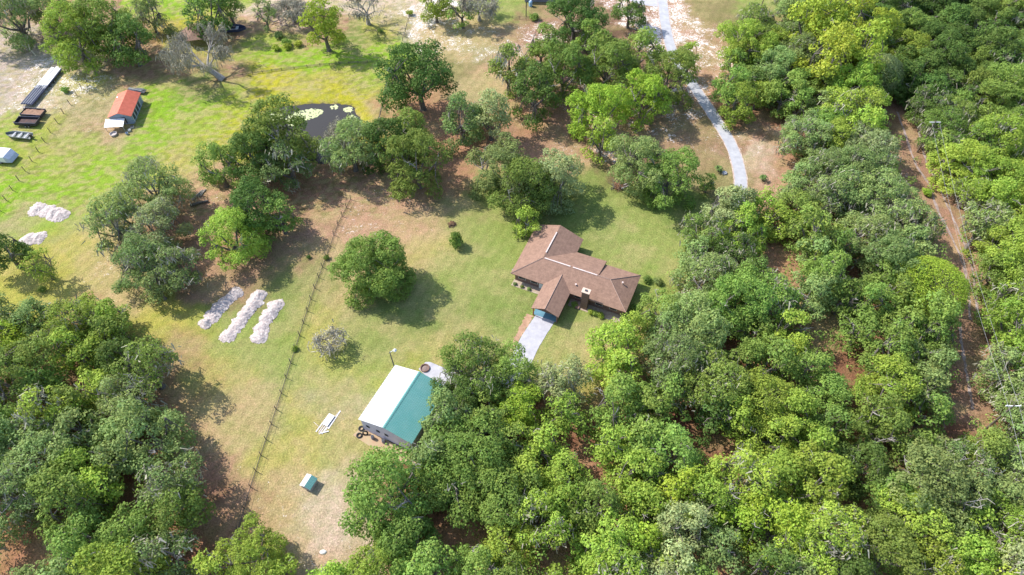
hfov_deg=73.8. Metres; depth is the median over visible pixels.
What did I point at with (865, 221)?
oak tree
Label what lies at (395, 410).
barn
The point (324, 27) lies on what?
oak tree
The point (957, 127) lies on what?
oak tree
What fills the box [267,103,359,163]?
water
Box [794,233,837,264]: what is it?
oak tree
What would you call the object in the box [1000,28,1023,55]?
oak tree
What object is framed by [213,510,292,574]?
oak tree
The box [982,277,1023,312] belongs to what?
oak tree
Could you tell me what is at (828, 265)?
oak tree
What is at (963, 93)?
oak tree
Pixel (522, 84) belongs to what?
oak tree
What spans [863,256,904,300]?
oak tree
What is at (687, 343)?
oak tree
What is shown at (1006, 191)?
oak tree
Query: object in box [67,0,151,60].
oak tree
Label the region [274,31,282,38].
shrub
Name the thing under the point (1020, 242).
oak tree
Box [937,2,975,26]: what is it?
oak tree
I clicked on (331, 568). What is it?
oak tree
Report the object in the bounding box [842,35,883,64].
oak tree
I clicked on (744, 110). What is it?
oak tree
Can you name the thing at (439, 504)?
oak tree
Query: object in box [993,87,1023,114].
oak tree
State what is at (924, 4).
oak tree
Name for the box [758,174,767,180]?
sago palm
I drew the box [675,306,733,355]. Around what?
oak tree
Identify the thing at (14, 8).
oak tree
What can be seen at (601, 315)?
shrub
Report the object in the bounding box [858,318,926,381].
oak tree
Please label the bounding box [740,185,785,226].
oak tree
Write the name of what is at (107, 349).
oak tree
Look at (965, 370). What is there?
dirt path
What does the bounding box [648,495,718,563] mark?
oak tree
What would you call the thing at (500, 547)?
oak tree
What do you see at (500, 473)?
oak tree
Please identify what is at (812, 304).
oak tree
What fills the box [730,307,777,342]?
oak tree
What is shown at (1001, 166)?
oak tree
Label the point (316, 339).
bare tree
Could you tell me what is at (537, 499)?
oak tree
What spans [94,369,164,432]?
oak tree
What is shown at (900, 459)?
oak tree
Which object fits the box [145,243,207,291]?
oak tree
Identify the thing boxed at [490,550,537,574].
oak tree
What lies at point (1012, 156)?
oak tree
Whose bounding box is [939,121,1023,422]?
power line
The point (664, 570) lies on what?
oak tree
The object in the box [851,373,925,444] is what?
oak tree
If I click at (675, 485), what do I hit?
oak tree
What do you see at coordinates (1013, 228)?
oak tree
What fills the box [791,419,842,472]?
oak tree
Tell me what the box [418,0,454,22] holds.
oak tree
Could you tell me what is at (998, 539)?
oak tree
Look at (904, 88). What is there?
oak tree
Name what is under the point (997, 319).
oak tree
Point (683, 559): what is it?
oak tree
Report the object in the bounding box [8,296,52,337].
oak tree
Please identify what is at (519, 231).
oak tree
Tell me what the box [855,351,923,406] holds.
oak tree
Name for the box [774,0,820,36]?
oak tree
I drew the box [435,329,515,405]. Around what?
oak tree
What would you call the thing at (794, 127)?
oak tree
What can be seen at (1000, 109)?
oak tree
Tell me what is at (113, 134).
trough
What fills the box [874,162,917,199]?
oak tree
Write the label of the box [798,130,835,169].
oak tree
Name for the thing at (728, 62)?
oak tree
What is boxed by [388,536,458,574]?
oak tree
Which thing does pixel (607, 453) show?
oak tree
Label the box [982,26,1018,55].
oak tree
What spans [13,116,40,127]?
dump trailer
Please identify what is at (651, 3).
concrete pad
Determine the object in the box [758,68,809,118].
oak tree
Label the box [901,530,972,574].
oak tree
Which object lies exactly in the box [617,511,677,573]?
oak tree
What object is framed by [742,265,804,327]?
oak tree
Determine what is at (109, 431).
oak tree
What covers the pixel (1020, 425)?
oak tree
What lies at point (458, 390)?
oak tree
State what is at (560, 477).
oak tree
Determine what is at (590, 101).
oak tree
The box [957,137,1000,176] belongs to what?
oak tree
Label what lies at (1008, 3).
oak tree
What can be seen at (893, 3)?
oak tree
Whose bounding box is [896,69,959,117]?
oak tree
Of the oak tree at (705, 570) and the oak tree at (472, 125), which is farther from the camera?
the oak tree at (472, 125)
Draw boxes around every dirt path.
[896,112,971,319]
[916,125,978,319]
[959,326,973,408]
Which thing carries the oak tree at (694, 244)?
on the ground
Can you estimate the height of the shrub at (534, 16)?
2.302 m
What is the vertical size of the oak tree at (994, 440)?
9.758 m
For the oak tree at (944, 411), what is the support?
on the ground
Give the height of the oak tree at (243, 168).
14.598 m
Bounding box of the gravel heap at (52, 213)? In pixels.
[27,202,70,221]
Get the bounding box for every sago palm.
[714,165,723,171]
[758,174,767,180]
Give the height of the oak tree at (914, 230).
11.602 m
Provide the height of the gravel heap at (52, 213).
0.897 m
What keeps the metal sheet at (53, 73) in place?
on the metal sheet at (53, 76)
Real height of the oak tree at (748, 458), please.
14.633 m
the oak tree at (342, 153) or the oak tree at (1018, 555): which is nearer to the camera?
the oak tree at (1018, 555)
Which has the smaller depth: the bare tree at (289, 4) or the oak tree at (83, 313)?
the oak tree at (83, 313)
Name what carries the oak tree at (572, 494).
on the ground
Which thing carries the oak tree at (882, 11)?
on the ground
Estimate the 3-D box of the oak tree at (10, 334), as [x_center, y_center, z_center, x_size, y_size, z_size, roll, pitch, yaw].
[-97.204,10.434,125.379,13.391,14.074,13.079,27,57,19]
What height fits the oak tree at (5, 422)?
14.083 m
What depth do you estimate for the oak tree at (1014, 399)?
119.33 m
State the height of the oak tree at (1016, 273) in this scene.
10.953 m
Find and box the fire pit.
[420,363,429,371]
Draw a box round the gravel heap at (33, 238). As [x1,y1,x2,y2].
[19,231,46,244]
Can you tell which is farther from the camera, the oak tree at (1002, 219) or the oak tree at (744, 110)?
the oak tree at (744, 110)
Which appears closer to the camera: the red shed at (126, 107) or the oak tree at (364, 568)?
the oak tree at (364, 568)
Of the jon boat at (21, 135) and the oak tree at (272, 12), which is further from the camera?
the oak tree at (272, 12)
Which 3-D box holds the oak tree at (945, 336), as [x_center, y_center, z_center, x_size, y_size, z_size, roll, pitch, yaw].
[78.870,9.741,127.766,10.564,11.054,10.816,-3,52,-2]
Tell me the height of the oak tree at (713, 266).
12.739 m
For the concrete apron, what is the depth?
129.46 m
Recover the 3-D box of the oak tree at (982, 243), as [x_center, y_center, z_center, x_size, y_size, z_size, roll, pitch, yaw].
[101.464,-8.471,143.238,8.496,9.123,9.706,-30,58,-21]
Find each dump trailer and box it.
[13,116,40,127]
[20,107,46,117]
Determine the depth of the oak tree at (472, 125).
164.28 m
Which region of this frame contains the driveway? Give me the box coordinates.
[658,0,746,220]
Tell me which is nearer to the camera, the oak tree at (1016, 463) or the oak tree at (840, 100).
the oak tree at (1016, 463)
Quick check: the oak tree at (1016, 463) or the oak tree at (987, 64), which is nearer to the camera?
the oak tree at (1016, 463)
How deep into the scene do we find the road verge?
177.70 m
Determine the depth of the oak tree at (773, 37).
180.39 m
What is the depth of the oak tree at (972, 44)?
183.06 m
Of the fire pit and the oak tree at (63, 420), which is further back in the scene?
the fire pit
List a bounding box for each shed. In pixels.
[104,90,142,131]
[300,474,317,491]
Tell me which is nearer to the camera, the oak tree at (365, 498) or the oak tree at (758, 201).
the oak tree at (365, 498)
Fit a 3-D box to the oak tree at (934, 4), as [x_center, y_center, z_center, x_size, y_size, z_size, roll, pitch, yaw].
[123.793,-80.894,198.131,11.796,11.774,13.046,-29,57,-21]
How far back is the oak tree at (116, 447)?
110.76 m
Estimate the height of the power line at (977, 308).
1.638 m
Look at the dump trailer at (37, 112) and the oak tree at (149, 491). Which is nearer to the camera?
the oak tree at (149, 491)
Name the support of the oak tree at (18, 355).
on the ground
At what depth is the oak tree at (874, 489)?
108.41 m
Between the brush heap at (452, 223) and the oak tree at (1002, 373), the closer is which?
the oak tree at (1002, 373)
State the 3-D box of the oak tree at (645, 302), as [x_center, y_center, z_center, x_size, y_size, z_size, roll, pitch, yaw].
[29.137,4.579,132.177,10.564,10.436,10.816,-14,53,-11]
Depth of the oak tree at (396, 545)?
101.16 m
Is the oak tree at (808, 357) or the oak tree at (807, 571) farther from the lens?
the oak tree at (808, 357)
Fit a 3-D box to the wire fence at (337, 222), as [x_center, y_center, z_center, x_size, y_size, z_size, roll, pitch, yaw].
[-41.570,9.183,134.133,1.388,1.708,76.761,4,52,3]
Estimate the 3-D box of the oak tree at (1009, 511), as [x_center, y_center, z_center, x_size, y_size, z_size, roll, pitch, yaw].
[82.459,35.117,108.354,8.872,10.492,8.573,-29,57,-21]
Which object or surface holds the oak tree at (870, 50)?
on the ground
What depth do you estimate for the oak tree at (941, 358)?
122.17 m
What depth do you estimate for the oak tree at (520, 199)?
148.45 m
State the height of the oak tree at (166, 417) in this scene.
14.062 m
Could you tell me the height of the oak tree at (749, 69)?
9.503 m
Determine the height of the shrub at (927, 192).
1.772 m
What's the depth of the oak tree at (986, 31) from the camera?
186.12 m
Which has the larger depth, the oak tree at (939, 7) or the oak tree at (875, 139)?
the oak tree at (939, 7)
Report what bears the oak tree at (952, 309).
on the ground
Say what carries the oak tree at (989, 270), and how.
on the ground
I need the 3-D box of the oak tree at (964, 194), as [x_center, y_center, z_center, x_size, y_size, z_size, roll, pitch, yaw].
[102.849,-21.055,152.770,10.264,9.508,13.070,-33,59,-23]
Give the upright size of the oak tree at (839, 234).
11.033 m
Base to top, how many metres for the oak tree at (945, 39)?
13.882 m
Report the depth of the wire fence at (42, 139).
169.59 m
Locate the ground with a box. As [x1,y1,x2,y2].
[0,0,1023,574]
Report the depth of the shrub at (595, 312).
137.33 m
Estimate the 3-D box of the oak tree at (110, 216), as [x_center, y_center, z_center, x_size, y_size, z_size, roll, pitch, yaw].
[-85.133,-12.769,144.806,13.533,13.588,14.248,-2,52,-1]
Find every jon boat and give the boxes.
[5,131,32,139]
[218,24,245,32]
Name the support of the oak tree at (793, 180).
on the ground
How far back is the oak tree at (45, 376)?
122.45 m
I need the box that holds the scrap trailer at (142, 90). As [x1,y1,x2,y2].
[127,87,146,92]
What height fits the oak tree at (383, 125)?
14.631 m
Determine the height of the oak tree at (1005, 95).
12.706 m
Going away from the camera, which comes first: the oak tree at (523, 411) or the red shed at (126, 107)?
the oak tree at (523, 411)
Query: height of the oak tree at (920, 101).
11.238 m
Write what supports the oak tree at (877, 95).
on the ground
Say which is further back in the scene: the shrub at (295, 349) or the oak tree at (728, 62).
the oak tree at (728, 62)
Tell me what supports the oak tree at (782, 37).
on the ground
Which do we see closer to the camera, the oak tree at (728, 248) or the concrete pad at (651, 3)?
the oak tree at (728, 248)
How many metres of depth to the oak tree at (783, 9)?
191.02 m
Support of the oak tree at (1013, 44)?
on the ground
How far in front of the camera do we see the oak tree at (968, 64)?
176.75 m
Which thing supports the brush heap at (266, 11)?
on the ground
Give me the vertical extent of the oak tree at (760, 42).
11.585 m
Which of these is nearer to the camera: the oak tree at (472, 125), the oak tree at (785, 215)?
the oak tree at (785, 215)
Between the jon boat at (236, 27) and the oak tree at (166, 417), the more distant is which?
the jon boat at (236, 27)
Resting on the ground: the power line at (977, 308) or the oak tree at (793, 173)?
the oak tree at (793, 173)
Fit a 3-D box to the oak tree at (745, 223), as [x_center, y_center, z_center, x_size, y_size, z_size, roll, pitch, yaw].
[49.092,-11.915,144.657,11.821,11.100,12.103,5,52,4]
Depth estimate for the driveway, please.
177.43 m
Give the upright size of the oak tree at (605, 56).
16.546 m
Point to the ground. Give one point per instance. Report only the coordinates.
(222, 396)
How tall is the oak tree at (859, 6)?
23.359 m
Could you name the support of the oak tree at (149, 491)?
on the ground
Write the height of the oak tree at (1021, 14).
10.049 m
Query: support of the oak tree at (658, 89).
on the ground
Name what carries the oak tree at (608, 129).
on the ground
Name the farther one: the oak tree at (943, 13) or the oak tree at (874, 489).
the oak tree at (943, 13)
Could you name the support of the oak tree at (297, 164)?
on the ground
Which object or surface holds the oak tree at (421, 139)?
on the ground
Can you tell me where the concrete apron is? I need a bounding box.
[419,362,455,384]
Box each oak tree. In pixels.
[0,0,47,55]
[0,232,32,274]
[0,291,31,336]
[0,317,31,365]
[0,331,59,429]
[0,397,32,435]
[0,412,24,495]
[0,414,89,507]
[0,456,70,557]
[5,381,85,440]
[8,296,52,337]
[9,554,62,574]
[16,247,58,282]
[16,359,68,413]
[21,457,120,550]
[25,0,71,34]
[29,290,116,353]
[34,545,93,574]
[38,0,109,75]
[42,506,119,574]
[46,384,105,432]
[47,325,99,375]
[48,406,110,450]
[49,441,120,484]
[65,331,113,375]
[65,463,124,521]
[65,536,175,574]
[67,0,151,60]
[75,188,145,258]
[75,367,121,412]
[85,312,140,362]
[87,297,132,339]
[88,413,143,456]
[90,438,149,498]
[90,500,179,573]
[92,337,137,383]
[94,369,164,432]
[103,12,155,67]
[109,230,187,293]
[109,335,183,407]
[110,152,200,226]
[112,193,197,258]
[112,525,201,574]
[115,395,198,474]
[126,0,177,40]
[132,446,207,522]
[138,270,175,304]
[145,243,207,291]
[148,481,216,548]
[179,0,232,37]
[187,548,247,574]
[190,140,246,192]
[196,206,271,271]
[209,0,245,23]
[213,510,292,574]
[226,117,279,179]
[226,170,288,236]
[227,91,320,180]
[251,0,276,32]
[256,138,314,196]
[259,196,304,243]
[266,553,299,574]
[297,0,345,51]
[305,559,361,574]
[317,114,380,176]
[326,229,416,310]
[338,441,445,552]
[343,534,413,574]
[359,114,420,174]
[370,507,444,569]
[372,37,459,113]
[379,128,452,201]
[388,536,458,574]
[391,106,430,146]
[406,453,466,512]
[408,431,456,480]
[416,410,515,528]
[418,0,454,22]
[418,385,480,454]
[428,371,497,430]
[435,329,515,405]
[439,90,487,153]
[444,0,478,28]
[445,541,503,574]
[447,456,541,530]
[464,131,535,200]
[465,391,511,452]
[468,88,513,140]
[478,520,539,574]
[483,40,540,101]
[484,155,559,224]
[484,338,543,407]
[489,419,532,462]
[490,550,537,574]
[493,379,545,438]
[502,450,546,500]
[507,60,562,133]
[509,487,576,554]
[511,205,541,238]
[515,413,561,475]
[516,21,560,65]
[523,147,586,214]
[529,352,597,415]
[530,37,595,107]
[536,389,589,439]
[539,440,593,509]
[541,481,585,533]
[543,561,563,574]
[545,0,610,44]
[563,476,623,540]
[564,82,630,141]
[564,505,642,574]
[569,18,606,59]
[571,28,640,97]
[579,116,617,164]
[583,317,645,382]
[583,540,649,574]
[585,371,648,446]
[587,421,634,471]
[593,348,642,389]
[601,443,664,516]
[606,132,682,200]
[609,67,673,133]
[610,0,646,29]
[614,413,662,463]
[616,310,648,345]
[617,26,665,76]
[617,477,669,530]
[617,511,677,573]
[625,385,673,426]
[628,320,717,408]
[630,548,684,574]
[632,417,705,502]
[634,287,680,339]
[636,368,691,421]
[637,145,702,210]
[638,301,693,361]
[642,45,698,110]
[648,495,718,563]
[648,533,702,574]
[656,463,706,519]
[668,249,740,317]
[669,289,718,331]
[672,234,717,272]
[673,341,755,422]
[675,41,702,73]
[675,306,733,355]
[675,557,719,574]
[679,211,730,254]
[682,468,737,530]
[690,395,734,446]
[692,520,746,574]
[695,440,780,524]
[698,173,716,197]
[700,185,745,236]
[701,207,737,240]
[703,262,777,332]
[709,495,767,547]
[710,64,753,112]
[710,393,757,448]
[713,18,779,68]
[713,231,757,274]
[716,80,757,131]
[716,201,768,257]
[718,47,747,81]
[719,2,779,47]
[719,184,757,219]
[719,346,756,379]
[720,39,752,71]
[722,363,798,441]
[728,65,761,92]
[730,248,768,297]
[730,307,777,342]
[737,332,802,389]
[737,540,800,574]
[739,80,774,109]
[739,411,805,466]
[739,487,814,567]
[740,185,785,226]
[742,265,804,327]
[744,45,797,99]
[744,448,810,511]
[745,38,769,66]
[750,62,785,108]
[755,25,788,45]
[756,385,818,449]
[757,30,780,65]
[757,307,813,354]
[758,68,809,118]
[760,200,800,246]
[764,495,870,574]
[766,0,794,33]
[767,21,807,46]
[771,0,825,11]
[771,548,823,574]
[772,108,842,164]
[772,187,823,241]
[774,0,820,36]
[774,176,813,208]
[775,46,809,80]
[775,438,857,520]
[776,31,827,79]
[778,67,813,99]
[778,162,817,192]
[779,269,840,320]
[780,86,814,122]
[781,201,848,259]
[781,347,835,388]
[786,0,854,53]
[787,20,864,95]
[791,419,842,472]
[792,146,850,188]
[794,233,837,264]
[797,67,839,104]
[797,368,853,418]
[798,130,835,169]
[798,174,846,224]
[799,249,851,298]
[801,404,854,453]
[802,104,843,135]
[804,0,880,67]
[804,89,837,117]
[806,39,824,65]
[811,160,870,217]
[816,118,856,167]
[817,85,869,133]
[819,228,858,267]
[821,277,867,318]
[823,17,892,88]
[824,61,891,110]
[824,542,875,574]
[828,209,904,273]
[829,103,888,148]
[829,188,874,224]
[830,435,891,504]
[831,142,901,195]
[834,392,919,468]
[837,305,881,352]
[839,503,935,574]
[840,120,901,168]
[840,279,899,323]
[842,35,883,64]
[846,228,932,289]
[847,6,871,27]
[849,84,888,125]
[850,0,887,23]
[850,7,905,52]
[850,165,931,230]
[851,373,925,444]
[853,52,904,92]
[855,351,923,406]
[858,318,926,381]
[859,199,897,237]
[859,471,914,520]
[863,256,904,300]
[864,0,923,30]
[865,2,889,19]
[867,433,994,547]
[873,67,900,105]
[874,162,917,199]
[874,273,923,319]
[874,484,967,567]
[878,304,931,352]
[881,27,933,70]
[881,30,905,52]
[882,282,963,348]
[883,59,929,99]
[885,223,932,256]
[886,6,938,43]
[886,428,940,476]
[887,47,966,94]
[891,0,923,10]
[891,202,947,241]
[891,255,970,319]
[893,44,916,81]
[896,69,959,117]
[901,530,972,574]
[903,18,946,65]
[904,81,956,126]
[907,310,959,367]
[908,389,958,436]
[910,338,960,392]
[911,0,931,15]
[911,363,953,416]
[913,105,981,156]
[913,238,940,282]
[921,28,971,85]
[921,93,986,133]
[923,0,959,22]
[924,9,951,40]
[924,127,956,163]
[925,137,994,195]
[927,0,959,16]
[928,433,1006,496]
[931,525,1002,574]
[934,20,980,63]
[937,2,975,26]
[940,12,970,28]
[942,56,976,91]
[942,87,977,108]
[943,74,982,101]
[943,176,989,213]
[943,497,997,543]
[944,32,979,69]
[949,0,972,10]
[954,426,1014,476]
[955,65,997,102]
[957,27,990,51]
[957,121,997,167]
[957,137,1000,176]
[957,197,1016,250]
[958,78,1017,124]
[959,44,997,70]
[960,226,1016,257]
[961,484,1023,574]
[962,250,1023,296]
[963,7,989,30]
[964,154,1023,195]
[965,100,1004,131]
[967,0,1000,27]
[967,110,1023,174]
[968,341,1023,404]
[970,25,1021,65]
[970,469,1023,514]
[972,175,1023,218]
[973,18,995,49]
[973,45,1023,81]
[974,60,997,84]
[974,294,1023,358]
[974,560,1019,574]
[976,61,1023,105]
[978,214,1023,261]
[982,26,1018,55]
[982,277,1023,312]
[982,538,1023,574]
[983,14,1010,43]
[984,226,1023,298]
[986,264,1023,300]
[987,5,1018,27]
[988,0,1023,45]
[988,385,1023,453]
[989,410,1023,458]
[990,107,1023,140]
[990,490,1023,530]
[992,331,1023,384]
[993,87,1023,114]
[994,11,1023,39]
[995,444,1023,499]
[996,138,1023,177]
[997,207,1023,243]
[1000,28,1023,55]
[1000,185,1023,216]
[1001,39,1023,65]
[1001,159,1023,213]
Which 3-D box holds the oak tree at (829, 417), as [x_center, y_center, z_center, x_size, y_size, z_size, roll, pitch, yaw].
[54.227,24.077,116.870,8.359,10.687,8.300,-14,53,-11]
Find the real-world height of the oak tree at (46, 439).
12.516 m
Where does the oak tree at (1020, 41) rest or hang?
on the ground
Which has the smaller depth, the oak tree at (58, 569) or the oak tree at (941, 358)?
the oak tree at (58, 569)
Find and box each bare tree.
[155,19,234,80]
[270,0,307,22]
[307,319,348,361]
[321,116,358,149]
[339,0,384,24]
[452,0,502,21]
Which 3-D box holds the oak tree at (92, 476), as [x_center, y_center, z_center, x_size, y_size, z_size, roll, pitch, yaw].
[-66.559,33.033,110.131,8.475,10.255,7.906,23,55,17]
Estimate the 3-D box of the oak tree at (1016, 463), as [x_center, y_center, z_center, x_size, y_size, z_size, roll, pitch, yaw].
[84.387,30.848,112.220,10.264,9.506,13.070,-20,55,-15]
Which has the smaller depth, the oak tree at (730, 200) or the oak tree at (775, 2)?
the oak tree at (730, 200)
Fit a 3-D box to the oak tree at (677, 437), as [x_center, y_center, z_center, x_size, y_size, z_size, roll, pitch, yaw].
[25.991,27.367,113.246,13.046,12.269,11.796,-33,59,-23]
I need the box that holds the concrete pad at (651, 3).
[630,0,657,6]
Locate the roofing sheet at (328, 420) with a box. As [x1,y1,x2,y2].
[322,413,333,425]
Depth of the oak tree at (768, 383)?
116.47 m
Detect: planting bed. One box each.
[511,279,540,293]
[568,299,620,321]
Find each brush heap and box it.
[253,1,327,26]
[448,221,455,228]
[610,179,628,191]
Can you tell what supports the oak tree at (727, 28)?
on the ground
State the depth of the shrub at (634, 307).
137.72 m
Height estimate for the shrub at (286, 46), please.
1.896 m
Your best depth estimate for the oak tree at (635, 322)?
128.80 m
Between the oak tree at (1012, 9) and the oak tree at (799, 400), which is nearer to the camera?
the oak tree at (799, 400)
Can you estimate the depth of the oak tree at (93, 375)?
119.60 m
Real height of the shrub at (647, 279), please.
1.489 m
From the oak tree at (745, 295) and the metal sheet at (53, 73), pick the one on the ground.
the oak tree at (745, 295)
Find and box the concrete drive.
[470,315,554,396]
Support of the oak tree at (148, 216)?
on the ground
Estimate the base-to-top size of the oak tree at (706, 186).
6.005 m
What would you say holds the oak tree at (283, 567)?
on the ground
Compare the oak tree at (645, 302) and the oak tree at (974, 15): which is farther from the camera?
the oak tree at (974, 15)
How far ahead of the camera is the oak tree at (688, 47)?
182.34 m
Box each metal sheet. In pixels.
[35,67,54,86]
[41,67,58,85]
[43,71,55,84]
[44,68,60,87]
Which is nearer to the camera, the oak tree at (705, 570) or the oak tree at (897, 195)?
the oak tree at (705, 570)
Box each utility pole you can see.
[916,121,940,152]
[983,404,1021,429]
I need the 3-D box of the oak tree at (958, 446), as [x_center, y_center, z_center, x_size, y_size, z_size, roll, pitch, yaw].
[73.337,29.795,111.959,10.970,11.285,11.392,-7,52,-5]
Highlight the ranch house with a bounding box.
[511,225,640,323]
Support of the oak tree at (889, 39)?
on the ground
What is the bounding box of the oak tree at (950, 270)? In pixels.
[891,255,970,319]
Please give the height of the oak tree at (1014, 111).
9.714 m
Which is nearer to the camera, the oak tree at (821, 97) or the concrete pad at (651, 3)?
the oak tree at (821, 97)
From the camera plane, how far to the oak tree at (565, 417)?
116.08 m
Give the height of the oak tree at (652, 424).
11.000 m
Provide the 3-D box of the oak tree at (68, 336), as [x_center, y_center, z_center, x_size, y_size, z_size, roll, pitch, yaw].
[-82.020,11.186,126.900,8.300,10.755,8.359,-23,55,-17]
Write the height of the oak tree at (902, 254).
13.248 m
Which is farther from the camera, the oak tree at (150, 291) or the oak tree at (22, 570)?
the oak tree at (150, 291)
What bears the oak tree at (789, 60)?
on the ground
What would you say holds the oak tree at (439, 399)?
on the ground
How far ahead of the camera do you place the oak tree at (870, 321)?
129.22 m
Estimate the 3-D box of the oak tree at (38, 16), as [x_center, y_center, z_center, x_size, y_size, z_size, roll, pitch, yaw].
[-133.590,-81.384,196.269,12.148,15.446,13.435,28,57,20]
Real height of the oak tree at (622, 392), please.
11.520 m
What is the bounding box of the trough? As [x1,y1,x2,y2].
[109,131,116,136]
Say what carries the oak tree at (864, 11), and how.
on the ground
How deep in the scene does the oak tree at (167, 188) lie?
149.49 m
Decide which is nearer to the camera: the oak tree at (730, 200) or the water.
the oak tree at (730, 200)
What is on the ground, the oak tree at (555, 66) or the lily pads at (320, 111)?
the oak tree at (555, 66)
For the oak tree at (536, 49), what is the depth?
182.77 m
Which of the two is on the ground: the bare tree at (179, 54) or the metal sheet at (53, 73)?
the bare tree at (179, 54)
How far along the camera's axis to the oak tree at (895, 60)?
173.90 m
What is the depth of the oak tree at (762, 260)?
134.92 m
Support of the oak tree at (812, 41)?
on the ground
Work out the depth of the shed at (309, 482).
114.90 m
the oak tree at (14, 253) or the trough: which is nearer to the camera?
the oak tree at (14, 253)
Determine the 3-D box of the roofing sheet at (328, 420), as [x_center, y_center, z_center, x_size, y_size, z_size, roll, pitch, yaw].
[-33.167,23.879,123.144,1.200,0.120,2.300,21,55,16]
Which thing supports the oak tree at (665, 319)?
on the ground
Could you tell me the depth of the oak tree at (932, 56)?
175.78 m
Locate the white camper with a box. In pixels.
[0,147,18,163]
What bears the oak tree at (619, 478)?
on the ground
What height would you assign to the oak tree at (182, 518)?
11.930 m
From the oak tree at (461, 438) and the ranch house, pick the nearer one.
the oak tree at (461, 438)
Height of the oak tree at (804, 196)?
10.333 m
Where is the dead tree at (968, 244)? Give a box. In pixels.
[962,208,996,250]
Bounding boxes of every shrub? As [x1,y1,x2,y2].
[37,286,46,292]
[59,86,69,92]
[271,43,278,49]
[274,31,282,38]
[281,38,292,44]
[282,43,291,50]
[291,345,297,351]
[293,40,302,46]
[405,10,413,14]
[449,231,462,249]
[528,12,539,20]
[592,310,598,316]
[597,311,604,318]
[631,303,639,310]
[642,275,651,284]
[653,277,662,285]
[921,188,934,196]
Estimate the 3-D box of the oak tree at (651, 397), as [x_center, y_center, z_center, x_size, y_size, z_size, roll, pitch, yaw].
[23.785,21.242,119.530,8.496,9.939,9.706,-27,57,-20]
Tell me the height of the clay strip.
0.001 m
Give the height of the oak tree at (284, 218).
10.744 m
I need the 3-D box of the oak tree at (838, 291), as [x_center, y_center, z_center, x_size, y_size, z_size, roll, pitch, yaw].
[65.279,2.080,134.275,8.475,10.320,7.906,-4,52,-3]
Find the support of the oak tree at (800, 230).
on the ground
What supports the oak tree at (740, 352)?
on the ground
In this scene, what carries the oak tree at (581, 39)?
on the ground
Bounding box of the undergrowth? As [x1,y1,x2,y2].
[0,4,1023,574]
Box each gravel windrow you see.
[198,287,243,328]
[218,289,266,342]
[249,299,284,343]
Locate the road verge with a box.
[657,0,747,221]
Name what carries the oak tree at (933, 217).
on the ground
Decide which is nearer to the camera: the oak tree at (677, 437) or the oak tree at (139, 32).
the oak tree at (677, 437)
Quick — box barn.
[358,365,444,449]
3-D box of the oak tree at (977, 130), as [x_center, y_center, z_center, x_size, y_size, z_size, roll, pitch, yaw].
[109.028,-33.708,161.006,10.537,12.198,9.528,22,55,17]
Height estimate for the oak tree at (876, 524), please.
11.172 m
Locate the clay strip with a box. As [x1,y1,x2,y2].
[510,314,533,350]
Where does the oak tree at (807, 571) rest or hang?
on the ground
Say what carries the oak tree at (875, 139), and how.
on the ground
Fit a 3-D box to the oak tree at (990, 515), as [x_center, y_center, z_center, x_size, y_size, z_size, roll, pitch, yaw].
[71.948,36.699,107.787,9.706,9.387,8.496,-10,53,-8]
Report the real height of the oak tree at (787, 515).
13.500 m
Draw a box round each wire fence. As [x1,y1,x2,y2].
[0,77,86,206]
[224,60,389,78]
[235,196,350,530]
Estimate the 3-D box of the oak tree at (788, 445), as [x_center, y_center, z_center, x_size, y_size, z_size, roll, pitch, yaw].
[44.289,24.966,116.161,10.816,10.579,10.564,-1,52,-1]
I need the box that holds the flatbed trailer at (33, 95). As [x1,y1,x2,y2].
[21,69,61,108]
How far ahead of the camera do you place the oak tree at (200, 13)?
193.28 m
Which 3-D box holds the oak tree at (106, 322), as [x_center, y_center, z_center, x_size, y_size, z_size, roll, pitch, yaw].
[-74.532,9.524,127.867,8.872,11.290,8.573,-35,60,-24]
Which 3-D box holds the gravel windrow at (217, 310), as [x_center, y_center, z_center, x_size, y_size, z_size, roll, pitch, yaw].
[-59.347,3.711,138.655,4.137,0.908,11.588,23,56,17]
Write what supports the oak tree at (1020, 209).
on the ground
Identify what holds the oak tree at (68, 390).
on the ground
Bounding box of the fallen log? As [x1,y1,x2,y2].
[190,200,208,205]
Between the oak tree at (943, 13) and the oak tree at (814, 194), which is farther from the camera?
the oak tree at (943, 13)
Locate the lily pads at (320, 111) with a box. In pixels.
[271,105,355,149]
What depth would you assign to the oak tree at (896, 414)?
114.43 m
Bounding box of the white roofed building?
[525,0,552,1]
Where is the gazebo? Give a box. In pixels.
[179,23,214,47]
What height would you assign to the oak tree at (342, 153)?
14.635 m
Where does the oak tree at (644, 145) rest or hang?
on the ground
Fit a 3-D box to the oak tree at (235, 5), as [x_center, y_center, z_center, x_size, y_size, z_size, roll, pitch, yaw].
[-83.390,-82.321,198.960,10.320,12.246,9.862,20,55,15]
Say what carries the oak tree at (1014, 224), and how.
on the ground
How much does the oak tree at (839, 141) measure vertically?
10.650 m
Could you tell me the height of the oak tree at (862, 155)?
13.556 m
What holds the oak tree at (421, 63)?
on the ground
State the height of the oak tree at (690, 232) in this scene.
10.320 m
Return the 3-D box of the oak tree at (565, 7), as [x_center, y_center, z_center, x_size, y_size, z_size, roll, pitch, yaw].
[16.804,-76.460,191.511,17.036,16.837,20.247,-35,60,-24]
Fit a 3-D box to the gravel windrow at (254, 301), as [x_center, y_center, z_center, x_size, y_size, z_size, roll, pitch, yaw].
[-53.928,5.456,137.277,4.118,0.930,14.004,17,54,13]
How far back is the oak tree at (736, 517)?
105.93 m
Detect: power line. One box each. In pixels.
[932,124,1023,466]
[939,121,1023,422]
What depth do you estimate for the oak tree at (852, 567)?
98.33 m
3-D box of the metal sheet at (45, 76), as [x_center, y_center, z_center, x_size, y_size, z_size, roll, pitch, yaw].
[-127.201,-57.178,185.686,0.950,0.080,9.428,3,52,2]

